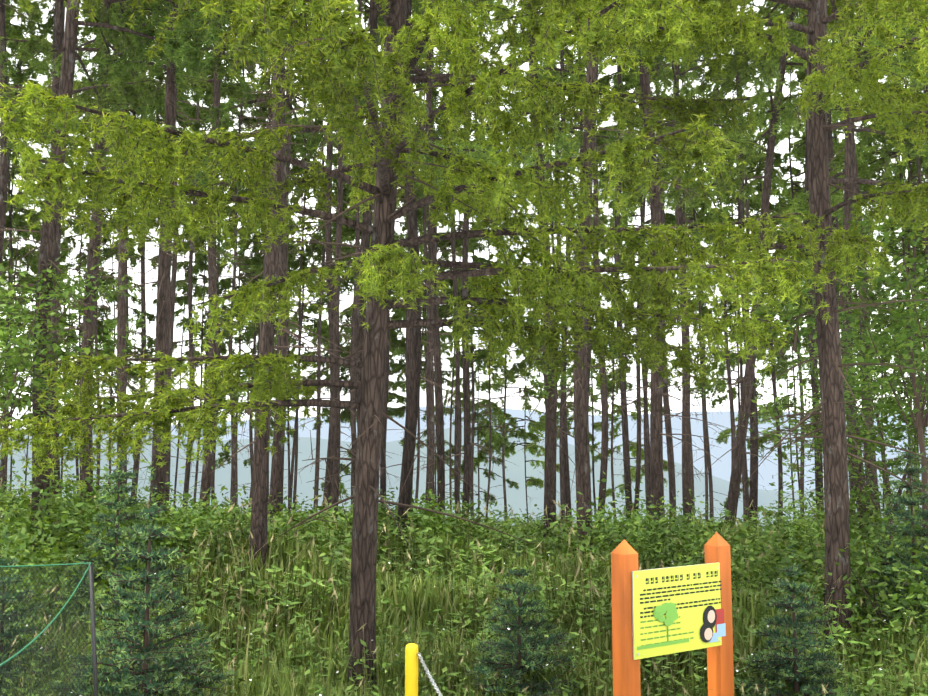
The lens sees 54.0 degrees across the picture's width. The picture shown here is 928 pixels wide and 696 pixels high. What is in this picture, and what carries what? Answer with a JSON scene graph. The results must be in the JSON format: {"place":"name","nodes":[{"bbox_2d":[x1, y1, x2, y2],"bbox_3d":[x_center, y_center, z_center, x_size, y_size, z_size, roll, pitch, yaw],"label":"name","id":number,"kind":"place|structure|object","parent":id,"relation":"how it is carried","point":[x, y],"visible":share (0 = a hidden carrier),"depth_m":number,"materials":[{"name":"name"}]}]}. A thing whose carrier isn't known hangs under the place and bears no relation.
{"place":"outdoors","nodes":[
{"label":"outdoors","id":0,"kind":"place"},
{"bbox_2d":[0,0,926,428],"label":"sky","id":1,"kind":"structure","parent":0,"point":[511,402],"materials":[{"name":"white"}]},
{"bbox_2d":[0,406,927,695],"bbox_3d":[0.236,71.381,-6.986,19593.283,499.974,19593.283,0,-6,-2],"label":"hills","id":2,"kind":"structure","parent":0,"point":[520,470],"depth_m":853.46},
{"bbox_2d":[5,0,51,452],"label":"larch","id":3,"kind":"object","parent":2,"relation":"on","point":[21,77],"visible":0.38,"depth_m":24.22,"materials":[{"name":"green plant"}]},
{"bbox_2d":[0,522,67,695],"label":"fir sapling","id":4,"kind":"object","parent":2,"relation":"on","point":[3,562],"visible":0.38,"depth_m":6.61,"materials":[{"name":"green plant"}]},
{"bbox_2d":[0,85,67,485],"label":"larch","id":5,"kind":"object","parent":2,"relation":"on","point":[34,261],"visible":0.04,"depth_m":32.01,"materials":[{"name":"green plant"}]},
{"bbox_2d":[0,5,70,492],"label":"larch","id":6,"kind":"object","parent":2,"relation":"on","point":[21,220],"visible":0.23,"depth_m":30.07,"materials":[{"name":"green plant"}]},
{"bbox_2d":[0,3,75,492],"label":"larch","id":7,"kind":"object","parent":2,"relation":"on","point":[22,234],"visible":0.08,"depth_m":27.39,"materials":[{"name":"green plant"}]},
{"bbox_2d":[0,0,84,275],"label":"larch","id":8,"kind":"object","parent":2,"relation":"on","point":[4,162],"visible":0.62,"depth_m":17.20,"materials":[{"name":"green plant"}]},
{"bbox_2d":[0,232,92,503],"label":"larch","id":9,"kind":"object","parent":2,"relation":"on","point":[19,350],"visible":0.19,"depth_m":34.34,"materials":[{"name":"green plant"}]},
{"bbox_2d":[0,562,97,695],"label":"net fence","id":10,"kind":"object","parent":2,"relation":"on","point":[93,626],"visible":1,"depth_m":4.72,"materials":[{"name":"green"}]},
{"bbox_2d":[15,0,138,490],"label":"larch","id":11,"kind":"object","parent":2,"relation":"on","point":[47,29],"visible":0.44,"depth_m":22.92,"materials":[{"name":"green plant"}]},
{"bbox_2d":[33,0,123,503],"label":"larch","id":12,"kind":"object","parent":2,"relation":"on","point":[58,22],"visible":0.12,"depth_m":14.98,"materials":[{"name":"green plant"}]},
{"bbox_2d":[32,114,146,502],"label":"tree","id":13,"kind":"object","parent":2,"relation":"on","point":[66,245],"visible":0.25,"depth_m":34.52,"materials":[{"name":"green plant"}]},
{"bbox_2d":[17,0,178,493],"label":"larch","id":14,"kind":"object","parent":2,"relation":"on","point":[89,45],"visible":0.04,"depth_m":24.51,"materials":[{"name":"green plant"}]},
{"bbox_2d":[47,430,171,629],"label":"fir sapling","id":15,"kind":"object","parent":2,"relation":"on","point":[117,504],"visible":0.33,"depth_m":8.20,"materials":[{"name":"green plant"}]},
{"bbox_2d":[69,210,155,489],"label":"larch","id":16,"kind":"object","parent":2,"relation":"on","point":[151,317],"visible":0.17,"depth_m":36.69,"materials":[{"name":"green plant"}]},
{"bbox_2d":[0,0,244,507],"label":"larch","id":17,"kind":"object","parent":2,"relation":"on","point":[141,45],"visible":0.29,"depth_m":13.41,"materials":[{"name":"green plant"}]},
{"bbox_2d":[71,35,174,484],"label":"tree","id":18,"kind":"object","parent":2,"relation":"on","point":[107,251],"visible":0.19,"depth_m":33.29,"materials":[{"name":"green plant"}]},
{"bbox_2d":[1,0,247,498],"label":"larch","id":19,"kind":"object","parent":2,"relation":"on","point":[121,325],"visible":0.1,"depth_m":16.73,"materials":[{"name":"green plant"}]},
{"bbox_2d":[0,0,267,551],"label":"larch","id":20,"kind":"object","parent":2,"relation":"on","point":[48,232],"visible":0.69,"depth_m":10.86,"materials":[{"name":"green plant"}]},
{"bbox_2d":[48,461,235,695],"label":"fir sapling","id":21,"kind":"object","parent":2,"relation":"on","point":[146,681],"visible":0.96,"depth_m":5.25,"materials":[{"name":"green plant"}]},
{"bbox_2d":[77,5,212,497],"bbox_3d":[-9.818,-3.562,27.757,4.589,26.521,4.024,1,-6,-11],"label":"larch","id":22,"kind":"object","parent":2,"relation":"on","point":[143,304],"visible":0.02,"depth_m":27.54,"materials":[{"name":"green plant"}]},
{"bbox_2d":[119,1,200,515],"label":"larch","id":23,"kind":"object","parent":2,"relation":"on","point":[171,319],"visible":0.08,"depth_m":19.41,"materials":[{"name":"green plant"}]},
{"bbox_2d":[53,0,288,527],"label":"larch","id":24,"kind":"object","parent":2,"relation":"on","point":[183,55],"visible":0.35,"depth_m":11.79,"materials":[{"name":"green plant"}]},
{"bbox_2d":[133,177,225,509],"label":"larch","id":25,"kind":"object","parent":2,"relation":"on","point":[183,320],"visible":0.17,"depth_m":34.37,"materials":[{"name":"green plant"}]},
{"bbox_2d":[140,151,246,503],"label":"larch","id":26,"kind":"object","parent":2,"relation":"on","point":[196,268],"visible":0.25,"depth_m":31.99,"materials":[{"name":"green plant"}]},
{"bbox_2d":[153,4,242,514],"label":"larch","id":27,"kind":"object","parent":2,"relation":"on","point":[191,354],"visible":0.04,"depth_m":20.76,"materials":[{"name":"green plant"}]},
{"bbox_2d":[159,3,269,514],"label":"larch","id":28,"kind":"object","parent":2,"relation":"on","point":[208,103],"visible":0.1,"depth_m":29.89,"materials":[{"name":"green plant"}]},
{"bbox_2d":[118,3,329,511],"bbox_3d":[-4.330,-6.338,16.203,3.955,20.404,4.094,0,-6,-2],"label":"larch","id":29,"kind":"object","parent":2,"relation":"on","point":[206,478],"visible":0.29,"depth_m":15.99,"materials":[{"name":"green plant"}]},
{"bbox_2d":[157,2,293,504],"bbox_3d":[-6.957,-2.695,26.655,3.974,23.321,3.411,1,-6,-6],"label":"larch","id":30,"kind":"object","parent":2,"relation":"on","point":[258,269],"visible":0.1,"depth_m":26.42,"materials":[{"name":"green plant"}]},
{"bbox_2d":[95,0,362,528],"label":"larch","id":31,"kind":"object","parent":2,"relation":"on","point":[276,473],"visible":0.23,"depth_m":13.14,"materials":[{"name":"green plant"}]},
{"bbox_2d":[183,100,277,511],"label":"larch","id":32,"kind":"object","parent":2,"relation":"on","point":[225,454],"visible":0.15,"depth_m":34.95,"materials":[{"name":"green plant"}]},
{"bbox_2d":[195,65,298,496],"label":"larch","id":33,"kind":"object","parent":2,"relation":"on","point":[223,283],"visible":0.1,"depth_m":30.08,"materials":[{"name":"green plant"}]},
{"bbox_2d":[241,138,325,510],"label":"larch","id":34,"kind":"object","parent":2,"relation":"on","point":[312,310],"visible":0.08,"depth_m":34.17,"materials":[{"name":"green plant"}]},
{"bbox_2d":[243,13,354,512],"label":"larch","id":35,"kind":"object","parent":2,"relation":"on","point":[334,192],"visible":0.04,"depth_m":28.00,"materials":[{"name":"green plant"}]},
{"bbox_2d":[246,149,352,510],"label":"larch","id":36,"kind":"object","parent":2,"relation":"on","point":[306,352],"visible":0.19,"depth_m":33.35,"materials":[{"name":"green plant"}]},
{"bbox_2d":[243,0,372,510],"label":"larch","id":37,"kind":"object","parent":2,"relation":"on","point":[319,254],"visible":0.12,"depth_m":30.39,"materials":[{"name":"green plant"}]},
{"bbox_2d":[271,135,359,497],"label":"larch","id":38,"kind":"object","parent":2,"relation":"on","point":[310,327],"visible":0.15,"depth_m":36.48,"materials":[{"name":"green plant"}]},
{"bbox_2d":[167,1,470,575],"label":"larch","id":39,"kind":"object","parent":2,"relation":"on","point":[259,512],"visible":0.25,"depth_m":10.52,"materials":[{"name":"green plant"}]},
{"bbox_2d":[312,0,362,513],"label":"larch","id":40,"kind":"object","parent":2,"relation":"on","point":[328,238],"visible":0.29,"depth_m":19.95,"materials":[{"name":"brown plant"}]},
{"bbox_2d":[286,96,401,517],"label":"larch","id":41,"kind":"object","parent":2,"relation":"on","point":[337,425],"visible":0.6,"depth_m":15.63,"materials":[{"name":"brown plant"}]},
{"bbox_2d":[310,0,381,428],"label":"larch","id":42,"kind":"object","parent":2,"relation":"on","point":[367,215],"visible":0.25,"depth_m":12.57,"materials":[{"name":"brown plant"}]},
{"bbox_2d":[339,0,370,483],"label":"larch","id":43,"kind":"object","parent":2,"relation":"on","point":[353,435],"visible":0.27,"depth_m":17.51,"materials":[{"name":"brown plant"}]},
{"bbox_2d":[291,0,423,455],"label":"larch","id":44,"kind":"object","parent":2,"relation":"on","point":[348,190],"visible":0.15,"depth_m":25.48,"materials":[{"name":"green plant"}]},
{"bbox_2d":[313,185,405,510],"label":"larch","id":45,"kind":"object","parent":2,"relation":"on","point":[346,378],"visible":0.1,"depth_m":35.01,"materials":[{"name":"green plant"}]},
{"bbox_2d":[315,205,405,485],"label":"larch","id":46,"kind":"object","parent":2,"relation":"on","point":[400,399],"visible":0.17,"depth_m":32.86,"materials":[{"name":"green plant"}]},
{"bbox_2d":[320,7,448,502],"bbox_3d":[-2.573,-1.228,26.776,3.689,21.175,3.477,-1,-6,15],"label":"larch","id":47,"kind":"object","parent":2,"relation":"on","point":[420,231],"visible":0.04,"depth_m":26.79,"materials":[{"name":"green plant"}]},
{"bbox_2d":[350,15,419,516],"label":"larch","id":48,"kind":"object","parent":2,"relation":"on","point":[383,436],"visible":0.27,"depth_m":21.38,"materials":[{"name":"brown plant"}]},
{"bbox_2d":[0,0,831,692],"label":"larch","id":49,"kind":"object","parent":2,"relation":"on","point":[346,72],"visible":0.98,"depth_m":6.18,"materials":[{"name":"green plant"}]},
{"bbox_2d":[361,0,471,513],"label":"larch","id":50,"kind":"object","parent":2,"relation":"on","point":[422,211],"visible":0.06,"depth_m":24.48,"materials":[{"name":"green plant"}]},
{"bbox_2d":[405,643,442,695],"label":"bollard with chain","id":51,"kind":"object","parent":2,"relation":"on","point":[411,668],"visible":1,"depth_m":5.67,"materials":[{"name":"yellow metal"}]},
{"bbox_2d":[387,203,461,508],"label":"larch","id":52,"kind":"object","parent":2,"relation":"on","point":[398,352],"visible":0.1,"depth_m":33.98,"materials":[{"name":"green plant"}]},
{"bbox_2d":[396,0,467,554],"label":"larch","id":53,"kind":"object","parent":2,"relation":"on","point":[409,443],"visible":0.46,"depth_m":11.49,"materials":[{"name":"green plant"}]},
{"bbox_2d":[364,0,504,503],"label":"larch","id":54,"kind":"object","parent":2,"relation":"on","point":[432,409],"depth_m":27.60,"materials":[{"name":"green plant"}]},
{"bbox_2d":[391,99,480,513],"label":"larch","id":55,"kind":"object","parent":2,"relation":"on","point":[397,316],"visible":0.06,"depth_m":30.96,"materials":[{"name":"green plant"}]},
{"bbox_2d":[382,0,510,522],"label":"larch","id":56,"kind":"object","parent":2,"relation":"on","point":[457,422],"visible":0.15,"depth_m":21.31,"materials":[{"name":"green plant"}]},
{"bbox_2d":[401,0,501,524],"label":"larch","id":57,"kind":"object","parent":2,"relation":"on","point":[436,334],"visible":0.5,"depth_m":15.30,"materials":[{"name":"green plant"}]},
{"bbox_2d":[402,104,506,512],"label":"larch","id":58,"kind":"object","parent":2,"relation":"on","point":[449,337],"visible":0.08,"depth_m":32.39,"materials":[{"name":"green plant"}]},
{"bbox_2d":[421,91,500,513],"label":"larch","id":59,"kind":"object","parent":2,"relation":"on","point":[442,310],"visible":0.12,"depth_m":30.34,"materials":[{"name":"green plant"}]},
{"bbox_2d":[0,479,927,695],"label":"grass and weeds","id":60,"kind":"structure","parent":2,"relation":"on","point":[434,616],"depth_m":8.11,"materials":[{"name":"green plant"}]},
{"bbox_2d":[0,168,927,688],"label":"understorey","id":61,"kind":"object","parent":2,"relation":"on","point":[910,318],"visible":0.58,"depth_m":9.76,"materials":[{"name":"green plant"}]},
{"bbox_2d":[411,12,524,518],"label":"larch","id":62,"kind":"object","parent":2,"relation":"on","point":[468,443],"visible":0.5,"depth_m":17.92,"materials":[{"name":"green plant"}]},
{"bbox_2d":[421,66,532,519],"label":"larch","id":63,"kind":"object","parent":2,"relation":"on","point":[481,357],"visible":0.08,"depth_m":32.73,"materials":[{"name":"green plant"}]},
{"bbox_2d":[435,275,519,514],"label":"larch","id":64,"kind":"object","parent":2,"relation":"on","point":[479,458],"visible":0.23,"depth_m":35.99,"materials":[{"name":"green plant"}]},
{"bbox_2d":[441,102,554,516],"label":"tree","id":65,"kind":"object","parent":2,"relation":"on","point":[473,243],"visible":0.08,"depth_m":28.64,"materials":[{"name":"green plant"}]},
{"bbox_2d":[460,163,542,517],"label":"larch","id":66,"kind":"object","parent":2,"relation":"on","point":[522,434],"visible":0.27,"depth_m":34.38,"materials":[{"name":"green plant"}]},
{"bbox_2d":[460,529,580,695],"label":"fir sapling","id":67,"kind":"object","parent":2,"relation":"on","point":[520,650],"visible":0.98,"depth_m":6.29,"materials":[{"name":"green plant"}]},
{"bbox_2d":[474,298,570,516],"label":"larch","id":68,"kind":"object","parent":2,"relation":"on","point":[533,450],"visible":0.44,"depth_m":37.35,"materials":[{"name":"green plant"}]},
{"bbox_2d":[411,0,662,546],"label":"larch","id":69,"kind":"object","parent":2,"relation":"on","point":[551,429],"visible":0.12,"depth_m":12.86,"materials":[{"name":"green plant"}]},
{"bbox_2d":[370,8,726,558],"bbox_3d":[1.600,-7.385,11.883,4.240,21.402,4.973,-4,-7,34],"label":"larch","id":70,"kind":"object","parent":2,"relation":"on","point":[581,439],"visible":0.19,"depth_m":11.30,"materials":[{"name":"green plant"}]},
{"bbox_2d":[504,101,612,508],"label":"tree","id":71,"kind":"object","parent":2,"relation":"on","point":[522,364],"visible":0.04,"depth_m":32.88,"materials":[{"name":"green plant"}]},
{"bbox_2d":[495,0,627,525],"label":"larch","id":72,"kind":"object","parent":2,"relation":"on","point":[562,491],"visible":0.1,"depth_m":26.37,"materials":[{"name":"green plant"}]},
{"bbox_2d":[531,296,620,471],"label":"larch","id":73,"kind":"object","parent":2,"relation":"on","point":[542,417],"visible":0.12,"depth_m":35.86,"materials":[{"name":"green plant"}]},
{"bbox_2d":[557,47,606,528],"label":"larch","id":74,"kind":"object","parent":2,"relation":"on","point":[565,456],"visible":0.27,"depth_m":19.02,"materials":[{"name":"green plant"}]},
{"bbox_2d":[542,206,635,513],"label":"larch","id":75,"kind":"object","parent":2,"relation":"on","point":[597,388],"visible":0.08,"depth_m":36.81,"materials":[{"name":"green plant"}]},
{"bbox_2d":[571,52,631,525],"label":"larch","id":76,"kind":"object","parent":2,"relation":"on","point":[604,442],"visible":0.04,"depth_m":18.23,"materials":[{"name":"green plant"}]},
{"bbox_2d":[539,22,671,514],"bbox_3d":[4.021,-5.723,23.373,4.220,24.387,3.700,-4,-7,37],"label":"larch","id":77,"kind":"object","parent":2,"relation":"on","point":[633,79],"visible":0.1,"depth_m":22.71,"materials":[{"name":"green plant"}]},
{"bbox_2d":[572,122,650,518],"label":"larch","id":78,"kind":"object","parent":2,"relation":"on","point":[629,386],"visible":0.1,"depth_m":34.96,"materials":[{"name":"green plant"}]},
{"bbox_2d":[479,1,766,526],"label":"larch","id":79,"kind":"object","parent":2,"relation":"on","point":[657,434],"visible":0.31,"depth_m":13.21,"materials":[{"name":"green plant"}]},
{"bbox_2d":[576,38,672,514],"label":"larch","id":80,"kind":"object","parent":2,"relation":"on","point":[647,433],"visible":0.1,"depth_m":25.80,"materials":[{"name":"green plant"}]},
{"bbox_2d":[589,326,672,509],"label":"larch","id":81,"kind":"object","parent":2,"relation":"on","point":[633,448],"visible":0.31,"depth_m":36.75,"materials":[{"name":"green plant"}]},
{"bbox_2d":[574,18,701,511],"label":"larch","id":82,"kind":"object","parent":2,"relation":"on","point":[668,219],"visible":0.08,"depth_m":27.67,"materials":[{"name":"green plant"}]},
{"bbox_2d":[593,18,688,516],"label":"larch","id":83,"kind":"object","parent":2,"relation":"on","point":[638,455],"visible":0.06,"depth_m":20.38,"materials":[{"name":"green plant"}]},
{"bbox_2d":[572,46,713,490],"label":"larch","id":84,"kind":"object","parent":2,"relation":"on","point":[703,309],"visible":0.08,"depth_m":31.54,"materials":[{"name":"green plant"}]},
{"bbox_2d":[611,6,715,522],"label":"larch","id":85,"kind":"object","parent":2,"relation":"on","point":[671,468],"visible":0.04,"depth_m":23.80,"materials":[{"name":"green plant"}]},
{"bbox_2d":[611,532,733,695],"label":"sign","id":86,"kind":"object","parent":2,"relation":"on","point":[663,611],"visible":1,"depth_m":5.64,"materials":[{"name":"paint"}]},
{"bbox_2d":[628,1,727,517],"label":"larch","id":87,"kind":"object","parent":2,"relation":"on","point":[689,91],"visible":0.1,"depth_m":26.70,"materials":[{"name":"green plant"}]},
{"bbox_2d":[596,16,764,522],"bbox_3d":[4.094,-5.805,17.655,4.118,20.402,4.088,0,-6,-2],"label":"larch","id":88,"kind":"object","parent":2,"relation":"on","point":[731,85],"visible":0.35,"depth_m":16.87,"materials":[{"name":"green plant"}]},
{"bbox_2d":[639,53,745,523],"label":"larch","id":89,"kind":"object","parent":2,"relation":"on","point":[725,208],"visible":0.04,"depth_m":29.46,"materials":[{"name":"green plant"}]},
{"bbox_2d":[472,0,927,647],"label":"larch","id":90,"kind":"object","parent":2,"relation":"on","point":[722,30],"visible":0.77,"depth_m":7.57,"materials":[{"name":"green plant"}]},
{"bbox_2d":[665,83,756,527],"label":"larch","id":91,"kind":"object","parent":2,"relation":"on","point":[732,355],"visible":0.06,"depth_m":33.85,"materials":[{"name":"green plant"}]},
{"bbox_2d":[682,16,770,525],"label":"larch","id":92,"kind":"object","parent":2,"relation":"on","point":[753,492],"visible":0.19,"depth_m":19.35,"materials":[{"name":"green plant"}]},
{"bbox_2d":[674,14,785,468],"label":"larch","id":93,"kind":"object","parent":2,"relation":"on","point":[712,218],"visible":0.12,"depth_m":30.49,"materials":[{"name":"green plant"}]},
{"bbox_2d":[678,53,789,519],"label":"larch","id":94,"kind":"object","parent":2,"relation":"on","point":[729,308],"visible":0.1,"depth_m":32.14,"materials":[{"name":"green plant"}]},
{"bbox_2d":[690,206,788,521],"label":"larch","id":95,"kind":"object","parent":2,"relation":"on","point":[722,368],"visible":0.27,"depth_m":36.94,"materials":[{"name":"green plant"}]},
{"bbox_2d":[705,0,812,522],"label":"larch","id":96,"kind":"object","parent":2,"relation":"on","point":[784,170],"visible":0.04,"depth_m":30.66,"materials":[{"name":"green plant"}]},
{"bbox_2d":[749,194,818,498],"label":"larch","id":97,"kind":"object","parent":2,"relation":"on","point":[770,404],"visible":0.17,"depth_m":34.71,"materials":[{"name":"green plant"}]},
{"bbox_2d":[660,0,927,528],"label":"larch","id":98,"kind":"object","parent":2,"relation":"on","point":[769,170],"visible":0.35,"depth_m":15.15,"materials":[{"name":"green plant"}]},
{"bbox_2d":[733,11,855,516],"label":"larch","id":99,"kind":"object","parent":2,"relation":"on","point":[776,208],"visible":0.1,"depth_m":28.74,"materials":[{"name":"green plant"}]},
{"bbox_2d":[734,527,860,695],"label":"fir sapling","id":100,"kind":"object","parent":2,"relation":"on","point":[772,660],"visible":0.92,"depth_m":6.14,"materials":[{"name":"green plant"}]},
{"bbox_2d":[745,30,852,508],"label":"larch","id":101,"kind":"object","parent":2,"relation":"on","point":[814,386],"visible":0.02,"depth_m":20.55,"materials":[{"name":"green plant"}]},
{"bbox_2d":[748,8,857,502],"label":"larch","id":102,"kind":"object","parent":2,"relation":"on","point":[796,128],"visible":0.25,"depth_m":27.91,"materials":[{"name":"green plant"}]},
{"bbox_2d":[696,0,927,524],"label":"larch","id":103,"kind":"object","parent":2,"relation":"on","point":[790,107],"visible":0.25,"depth_m":14.90,"materials":[{"name":"green plant"}]},
{"bbox_2d":[784,0,872,543],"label":"larch","id":104,"kind":"object","parent":2,"relation":"on","point":[849,147],"visible":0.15,"depth_m":12.78,"materials":[{"name":"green plant"}]},
{"bbox_2d":[774,14,912,514],"bbox_3d":[13.097,-0.388,31.111,4.045,26.657,4.613,-4,-7,35],"label":"larch","id":105,"kind":"object","parent":2,"relation":"on","point":[888,245],"visible":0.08,"depth_m":31.22,"materials":[{"name":"green plant"}]},
{"bbox_2d":[835,48,925,524],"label":"tree","id":106,"kind":"object","parent":2,"relation":"on","point":[863,169],"visible":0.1,"depth_m":27.26,"materials":[{"name":"green plant"}]},
{"bbox_2d":[851,423,927,642],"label":"fir sapling","id":107,"kind":"object","parent":2,"relation":"on","point":[910,530],"visible":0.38,"depth_m":7.89,"materials":[{"name":"green plant"}]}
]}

